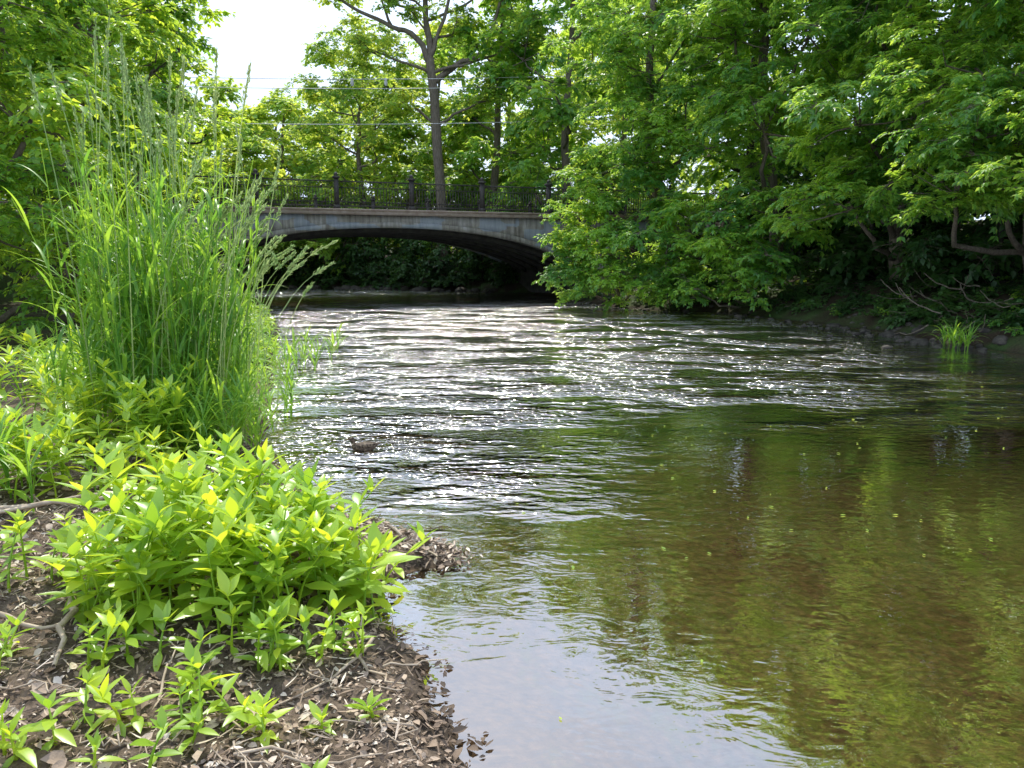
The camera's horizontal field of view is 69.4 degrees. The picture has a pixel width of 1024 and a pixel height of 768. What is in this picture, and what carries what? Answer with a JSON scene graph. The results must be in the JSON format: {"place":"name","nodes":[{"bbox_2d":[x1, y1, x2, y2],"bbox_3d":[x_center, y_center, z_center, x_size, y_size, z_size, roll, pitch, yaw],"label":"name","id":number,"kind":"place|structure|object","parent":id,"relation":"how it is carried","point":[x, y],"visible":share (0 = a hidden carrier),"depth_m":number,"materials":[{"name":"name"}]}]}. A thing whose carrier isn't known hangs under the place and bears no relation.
{"place":"outdoors","nodes":[
{"label":"outdoors","id":0,"kind":"place"},
{"bbox_2d":[141,74,608,124],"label":"power lines","id":1,"kind":"object","parent":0,"point":[352,82],"visible":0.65,"depth_m":44.22,"materials":[{"name":"metal"}]},
{"bbox_2d":[0,220,1023,767],"bbox_3d":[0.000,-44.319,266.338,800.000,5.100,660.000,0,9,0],"label":"ground","id":2,"kind":"structure","parent":0,"point":[610,668],"depth_m":4.14,"materials":[{"name":"brown soil"}]},
{"bbox_2d":[12,147,60,171],"bbox_3d":[-23.101,-12.051,26.205,14.506,18.579,15.014,0,9,0],"label":"forest tree","id":3,"kind":"object","parent":2,"relation":"on","point":[33,169],"visible":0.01,"depth_m":28.99,"materials":[{"name":"green plant"}]},
{"bbox_2d":[0,388,102,513],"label":"grass","id":4,"kind":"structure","parent":2,"relation":"on","point":[4,464],"depth_m":4.75,"materials":[{"name":"green plant"}]},
{"bbox_2d":[0,52,136,281],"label":"forest tree","id":5,"kind":"object","parent":2,"relation":"on","point":[2,271],"visible":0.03,"depth_m":21.72,"materials":[{"name":"green plant"}]},
{"bbox_2d":[0,0,191,201],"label":"forest tree","id":6,"kind":"object","parent":2,"relation":"on","point":[132,63],"visible":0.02,"depth_m":28.88,"materials":[{"name":"green plant"}]},
{"bbox_2d":[0,0,192,344],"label":"tree","id":7,"kind":"object","parent":2,"relation":"on","point":[30,132],"visible":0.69,"depth_m":11.74,"materials":[{"name":"green plant"}]},
{"bbox_2d":[5,0,205,204],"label":"forest tree","id":8,"kind":"object","parent":2,"relation":"on","point":[86,30],"visible":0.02,"depth_m":36.52,"materials":[{"name":"green plant"}]},
{"bbox_2d":[0,324,230,502],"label":"bank weeds","id":9,"kind":"object","parent":2,"relation":"on","point":[104,383],"visible":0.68,"depth_m":5.91,"materials":[{"name":"green plant"}]},
{"bbox_2d":[4,0,228,284],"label":"tree","id":10,"kind":"object","parent":2,"relation":"on","point":[153,65],"visible":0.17,"depth_m":23.47,"materials":[{"name":"green plant"}]},
{"bbox_2d":[0,0,240,322],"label":"tree","id":11,"kind":"object","parent":2,"relation":"on","point":[156,34],"visible":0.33,"depth_m":16.58,"materials":[{"name":"green plant"}]},
{"bbox_2d":[0,300,281,381],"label":"bank undergrowth","id":12,"kind":"object","parent":2,"relation":"on","point":[268,320],"visible":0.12,"depth_m":17.42,"materials":[{"name":"green plant"}]},
{"bbox_2d":[0,316,319,438],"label":"grass","id":13,"kind":"structure","parent":2,"relation":"on","point":[289,377],"depth_m":7.94,"materials":[{"name":"green plant"}]},
{"bbox_2d":[107,1,224,164],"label":"background tree","id":14,"kind":"object","parent":2,"relation":"on","point":[167,45],"visible":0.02,"depth_m":58.12,"materials":[{"name":"green plant"}]},
{"bbox_2d":[3,9,337,451],"bbox_3d":[-3.054,-1.301,6.827,2.646,3.938,2.339,2,10,13],"label":"tall grass clump","id":15,"kind":"object","parent":2,"relation":"on","point":[185,329],"visible":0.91,"depth_m":6.65,"materials":[{"name":"green plant"}]},
{"bbox_2d":[145,212,222,303],"bbox_3d":[-12.514,-4.560,27.210,3.789,3.984,3.153,0,9,0],"label":"shrub","id":16,"kind":"object","parent":2,"relation":"on","point":[196,260],"visible":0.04,"depth_m":27.20,"materials":[{"name":"green plant"}]},
{"bbox_2d":[19,309,348,378],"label":"grass","id":17,"kind":"structure","parent":2,"relation":"on","point":[274,350],"depth_m":12.53,"materials":[{"name":"green plant"}]},
{"bbox_2d":[120,0,250,275],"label":"forest tree","id":18,"kind":"object","parent":2,"relation":"on","point":[208,133],"visible":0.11,"depth_m":36.49,"materials":[{"name":"green plant"}]},
{"bbox_2d":[98,355,292,460],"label":"grass","id":19,"kind":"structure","parent":2,"relation":"on","point":[207,415],"depth_m":6.36,"materials":[{"name":"green plant"}]},
{"bbox_2d":[0,508,391,767],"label":"herb seedlings","id":20,"kind":"object","parent":2,"relation":"on","point":[278,610],"visible":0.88,"depth_m":2.82,"materials":[{"name":"green plant"}]},
{"bbox_2d":[156,121,246,269],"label":"background tree","id":21,"kind":"object","parent":2,"relation":"on","point":[194,139],"depth_m":51.17,"materials":[{"name":"green plant"}]},
{"bbox_2d":[25,427,436,644],"bbox_3d":[-1.475,0.769,3.746,1.791,0.938,1.700,8,12,41],"label":"broadleaf herb","id":22,"kind":"object","parent":2,"relation":"on","point":[168,521],"visible":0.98,"depth_m":3.50,"materials":[{"name":"green plant"}]},
{"bbox_2d":[183,75,299,266],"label":"background tree","id":23,"kind":"object","parent":2,"relation":"on","point":[224,93],"visible":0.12,"depth_m":56.87,"materials":[{"name":"green plant"}]},
{"bbox_2d":[0,411,493,767],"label":"leaf litter","id":24,"kind":"object","parent":2,"relation":"on","point":[56,758],"visible":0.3,"depth_m":2.91,"materials":[{"name":"brown plant"}]},
{"bbox_2d":[0,456,463,767],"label":"dead branches","id":25,"kind":"object","parent":24,"relation":"on","point":[70,614],"visible":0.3,"depth_m":2.97,"materials":[{"name":"brown wood"}]},
{"bbox_2d":[188,125,307,294],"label":"background tree","id":26,"kind":"object","parent":2,"relation":"on","point":[265,147],"visible":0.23,"depth_m":49.02,"materials":[{"name":"green plant"}]},
{"bbox_2d":[253,540,265,622],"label":"stem","id":27,"kind":"object","parent":2,"relation":"on","point":[256,563],"visible":0.1,"depth_m":3.43,"materials":[{"name":"green plant"}]},
{"bbox_2d":[245,247,299,286],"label":"shrub","id":28,"kind":"object","parent":2,"relation":"on","point":[271,273],"visible":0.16,"depth_m":53.37,"materials":[{"name":"green plant"}]},
{"bbox_2d":[218,90,352,263],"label":"background tree","id":29,"kind":"object","parent":2,"relation":"on","point":[300,161],"visible":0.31,"depth_m":53.29,"materials":[{"name":"green plant"}]},
{"bbox_2d":[239,94,332,259],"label":"background tree","id":30,"kind":"object","parent":2,"relation":"on","point":[296,146],"visible":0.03,"depth_m":59.94,"materials":[{"name":"green plant"}]},
{"bbox_2d":[281,238,352,283],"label":"shrub","id":31,"kind":"object","parent":2,"relation":"on","point":[316,261],"visible":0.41,"depth_m":51.02,"materials":[{"name":"green plant"}]},
{"bbox_2d":[263,148,385,283],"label":"background tree","id":32,"kind":"object","parent":2,"relation":"on","point":[311,244],"visible":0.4,"depth_m":49.62,"materials":[{"name":"green plant"}]},
{"bbox_2d":[313,237,376,284],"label":"shrub","id":33,"kind":"object","parent":2,"relation":"on","point":[333,273],"visible":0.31,"depth_m":50.15,"materials":[{"name":"green plant"}]},
{"bbox_2d":[291,67,400,257],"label":"background tree","id":34,"kind":"object","parent":2,"relation":"on","point":[325,112],"visible":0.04,"depth_m":60.19,"materials":[{"name":"green plant"}]},
{"bbox_2d":[207,252,508,291],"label":"bank undergrowth","id":35,"kind":"object","parent":2,"relation":"on","point":[408,281],"visible":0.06,"depth_m":50.44,"materials":[{"name":"green plant"}]},
{"bbox_2d":[270,9,451,275],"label":"spreading tree","id":36,"kind":"object","parent":2,"relation":"on","point":[309,96],"visible":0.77,"depth_m":48.88,"materials":[{"name":"green plant"}]},
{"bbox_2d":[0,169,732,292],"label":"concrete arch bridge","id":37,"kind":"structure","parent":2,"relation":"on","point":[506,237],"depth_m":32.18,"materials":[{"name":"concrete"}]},
{"bbox_2d":[332,237,405,287],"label":"shrub","id":38,"kind":"object","parent":2,"relation":"on","point":[359,271],"visible":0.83,"depth_m":49.17,"materials":[{"name":"green plant"}]},
{"bbox_2d":[309,48,435,257],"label":"background tree","id":39,"kind":"object","parent":2,"relation":"on","point":[404,158],"visible":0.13,"depth_m":56.47,"materials":[{"name":"green plant"}]},
{"bbox_2d":[360,238,435,292],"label":"shrub","id":40,"kind":"object","parent":2,"relation":"on","point":[381,276],"visible":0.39,"depth_m":48.26,"materials":[{"name":"green plant"}]},
{"bbox_2d":[339,137,478,268],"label":"background tree","id":41,"kind":"object","parent":2,"relation":"on","point":[401,173],"visible":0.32,"depth_m":50.25,"materials":[{"name":"green plant"}]},
{"bbox_2d":[387,239,455,287],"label":"shrub","id":42,"kind":"object","parent":2,"relation":"on","point":[405,263],"visible":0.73,"depth_m":46.05,"materials":[{"name":"green plant"}]},
{"bbox_2d":[345,11,517,252],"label":"background tree","id":43,"kind":"object","parent":2,"relation":"on","point":[412,132],"visible":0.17,"depth_m":55.24,"materials":[{"name":"green plant"}]},
{"bbox_2d":[308,0,567,279],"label":"tall tree","id":44,"kind":"object","parent":2,"relation":"on","point":[485,97],"visible":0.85,"depth_m":45.27,"materials":[{"name":"green plant"}]},
{"bbox_2d":[424,242,492,287],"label":"shrub","id":45,"kind":"object","parent":2,"relation":"on","point":[451,266],"visible":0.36,"depth_m":46.05,"materials":[{"name":"green plant"}]},
{"bbox_2d":[394,91,545,259],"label":"background tree","id":46,"kind":"object","parent":2,"relation":"on","point":[472,132],"visible":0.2,"depth_m":51.09,"materials":[{"name":"green plant"}]},
{"bbox_2d":[446,248,514,286],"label":"shrub","id":47,"kind":"object","parent":2,"relation":"on","point":[477,265],"visible":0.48,"depth_m":44.99,"materials":[{"name":"green plant"}]},
{"bbox_2d":[420,0,570,263],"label":"forest tree","id":48,"kind":"object","parent":2,"relation":"on","point":[482,148],"visible":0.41,"depth_m":47.30,"materials":[{"name":"green plant"}]},
{"bbox_2d":[428,2,584,249],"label":"background tree","id":49,"kind":"object","parent":2,"relation":"on","point":[512,108],"visible":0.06,"depth_m":56.98,"materials":[{"name":"green plant"}]},
{"bbox_2d":[489,20,632,202],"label":"background tree","id":50,"kind":"object","parent":2,"relation":"on","point":[604,127],"visible":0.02,"depth_m":65.44,"materials":[{"name":"green plant"}]},
{"bbox_2d":[462,0,676,212],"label":"forest tree","id":51,"kind":"object","parent":2,"relation":"on","point":[561,112],"visible":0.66,"depth_m":43.59,"materials":[{"name":"green plant"}]},
{"bbox_2d":[504,0,723,214],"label":"forest tree","id":52,"kind":"object","parent":2,"relation":"on","point":[595,123],"visible":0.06,"depth_m":52.27,"materials":[{"name":"green plant"}]},
{"bbox_2d":[531,149,699,315],"bbox_3d":[3.649,-5.528,27.390,5.848,6.162,4.167,6,11,34],"label":"shrub","id":53,"kind":"object","parent":2,"relation":"on","point":[584,276],"visible":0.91,"depth_m":27.17,"materials":[{"name":"green plant"}]},
{"bbox_2d":[266,283,1010,353],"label":"bank rocks","id":54,"kind":"object","parent":2,"relation":"on","point":[1000,339],"visible":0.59,"depth_m":20.91,"materials":[{"name":"grey stone"}]},
{"bbox_2d":[635,238,790,315],"bbox_3d":[6.831,-3.730,25.410,5.098,2.604,3.189,9,13,43],"label":"shrub","id":55,"kind":"object","parent":54,"relation":"on","point":[693,288],"visible":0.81,"depth_m":24.92,"materials":[{"name":"green plant"}]},
{"bbox_2d":[875,269,1022,334],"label":"fallen branches","id":56,"kind":"object","parent":54,"relation":"on","point":[912,301],"visible":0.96,"depth_m":18.11,"materials":[{"name":"brown wood"}]},
{"bbox_2d":[537,0,780,304],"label":"riverside tree","id":57,"kind":"object","parent":2,"relation":"on","point":[648,173],"visible":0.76,"depth_m":26.96,"materials":[{"name":"green plant"}]},
{"bbox_2d":[585,3,739,211],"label":"background tree","id":58,"kind":"object","parent":2,"relation":"on","point":[731,180],"visible":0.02,"depth_m":61.88,"materials":[{"name":"green plant"}]},
{"bbox_2d":[618,0,891,253],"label":"forest tree","id":59,"kind":"object","parent":2,"relation":"on","point":[713,177],"visible":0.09,"depth_m":32.52,"materials":[{"name":"green plant"}]},
{"bbox_2d":[604,0,928,216],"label":"forest tree","id":60,"kind":"object","parent":2,"relation":"on","point":[691,105],"visible":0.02,"depth_m":40.89,"materials":[{"name":"green plant"}]},
{"bbox_2d":[694,151,858,274],"bbox_3d":[10.954,-6.658,30.726,8.076,5.583,5.412,0,9,0],"label":"thicket shrub","id":61,"kind":"object","parent":2,"relation":"on","point":[786,180],"visible":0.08,"depth_m":30.46,"materials":[{"name":"green plant"}]},
{"bbox_2d":[661,0,941,302],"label":"riverside tree","id":62,"kind":"object","parent":2,"relation":"on","point":[720,18],"visible":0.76,"depth_m":23.83,"materials":[{"name":"green plant"}]},
{"bbox_2d":[581,247,1023,338],"bbox_3d":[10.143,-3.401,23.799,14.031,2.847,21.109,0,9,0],"label":"bank undergrowth","id":63,"kind":"object","parent":2,"relation":"on","point":[911,310],"visible":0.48,"depth_m":19.98,"materials":[{"name":"green plant"}]},
{"bbox_2d":[769,139,976,294],"bbox_3d":[11.863,-5.403,24.955,7.107,5.738,5.495,0,9,0],"label":"thicket shrub","id":64,"kind":"object","parent":2,"relation":"on","point":[850,249],"visible":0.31,"depth_m":23.80,"materials":[{"name":"green plant"}]},
{"bbox_2d":[744,0,1023,255],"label":"forest tree","id":65,"kind":"object","parent":2,"relation":"on","point":[828,119],"visible":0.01,"depth_m":31.80,"materials":[{"name":"green plant"}]},
{"bbox_2d":[791,130,988,282],"bbox_3d":[13.370,-6.035,26.699,7.035,6.138,5.704,0,9,0],"label":"thicket shrub","id":66,"kind":"object","parent":2,"relation":"on","point":[846,228],"visible":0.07,"depth_m":26.29,"materials":[{"name":"green plant"}]},
{"bbox_2d":[765,0,1023,279],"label":"riverside tree","id":67,"kind":"object","parent":2,"relation":"on","point":[846,14],"visible":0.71,"depth_m":20.38,"materials":[{"name":"green plant"}]},
{"bbox_2d":[806,0,1023,262],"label":"forest tree","id":68,"kind":"object","parent":2,"relation":"on","point":[838,224],"visible":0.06,"depth_m":24.84,"materials":[{"name":"green plant"}]},
{"bbox_2d":[859,0,1023,268],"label":"riverside tree","id":69,"kind":"object","parent":2,"relation":"on","point":[969,130],"visible":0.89,"depth_m":16.32,"materials":[{"name":"green plant"}]},
{"bbox_2d":[868,77,1023,291],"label":"thicket shrub","id":70,"kind":"object","parent":2,"relation":"on","point":[927,259],"visible":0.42,"depth_m":19.68,"materials":[{"name":"green plant"}]},
{"bbox_2d":[917,318,991,349],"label":"grass","id":71,"kind":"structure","parent":2,"relation":"on","point":[953,337],"depth_m":15.49,"materials":[{"name":"green plant"}]},
{"bbox_2d":[919,51,1023,224],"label":"forest tree","id":72,"kind":"object","parent":2,"relation":"on","point":[944,121],"visible":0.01,"depth_m":38.80,"materials":[{"name":"green plant"}]},
{"bbox_2d":[923,58,1023,181],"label":"forest tree","id":73,"kind":"object","parent":2,"relation":"on","point":[1012,104],"visible":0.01,"depth_m":24.52,"materials":[{"name":"green plant"}]},
{"bbox_2d":[949,205,1023,274],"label":"thicket shrub","id":74,"kind":"object","parent":2,"relation":"on","point":[983,230],"visible":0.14,"depth_m":21.01,"materials":[{"name":"green plant"}]},
{"bbox_2d":[967,62,1023,203],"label":"riverside tree","id":75,"kind":"object","parent":2,"relation":"on","point":[993,168],"visible":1,"depth_m":13.86,"materials":[{"name":"green plant"}]},
{"bbox_2d":[114,0,1014,219],"label":"sky","id":76,"kind":"structure","parent":0,"point":[270,34],"materials":[{"name":"white"}]},
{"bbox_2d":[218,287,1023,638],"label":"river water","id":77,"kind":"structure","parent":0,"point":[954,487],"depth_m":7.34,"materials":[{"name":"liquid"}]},
{"bbox_2d":[344,436,379,451],"bbox_3d":[-1.445,0.576,7.137,0.333,0.166,0.152,-2,10,-12],"label":"duck","id":78,"kind":"object","parent":77,"relation":"on","point":[365,446],"visible":1,"depth_m":7.10},
{"bbox_2d":[432,371,1008,719],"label":"floating leaves","id":79,"kind":"object","parent":77,"relation":"on","point":[701,660],"visible":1,"depth_m":5.49,"materials":[{"name":"plant"}]}
]}

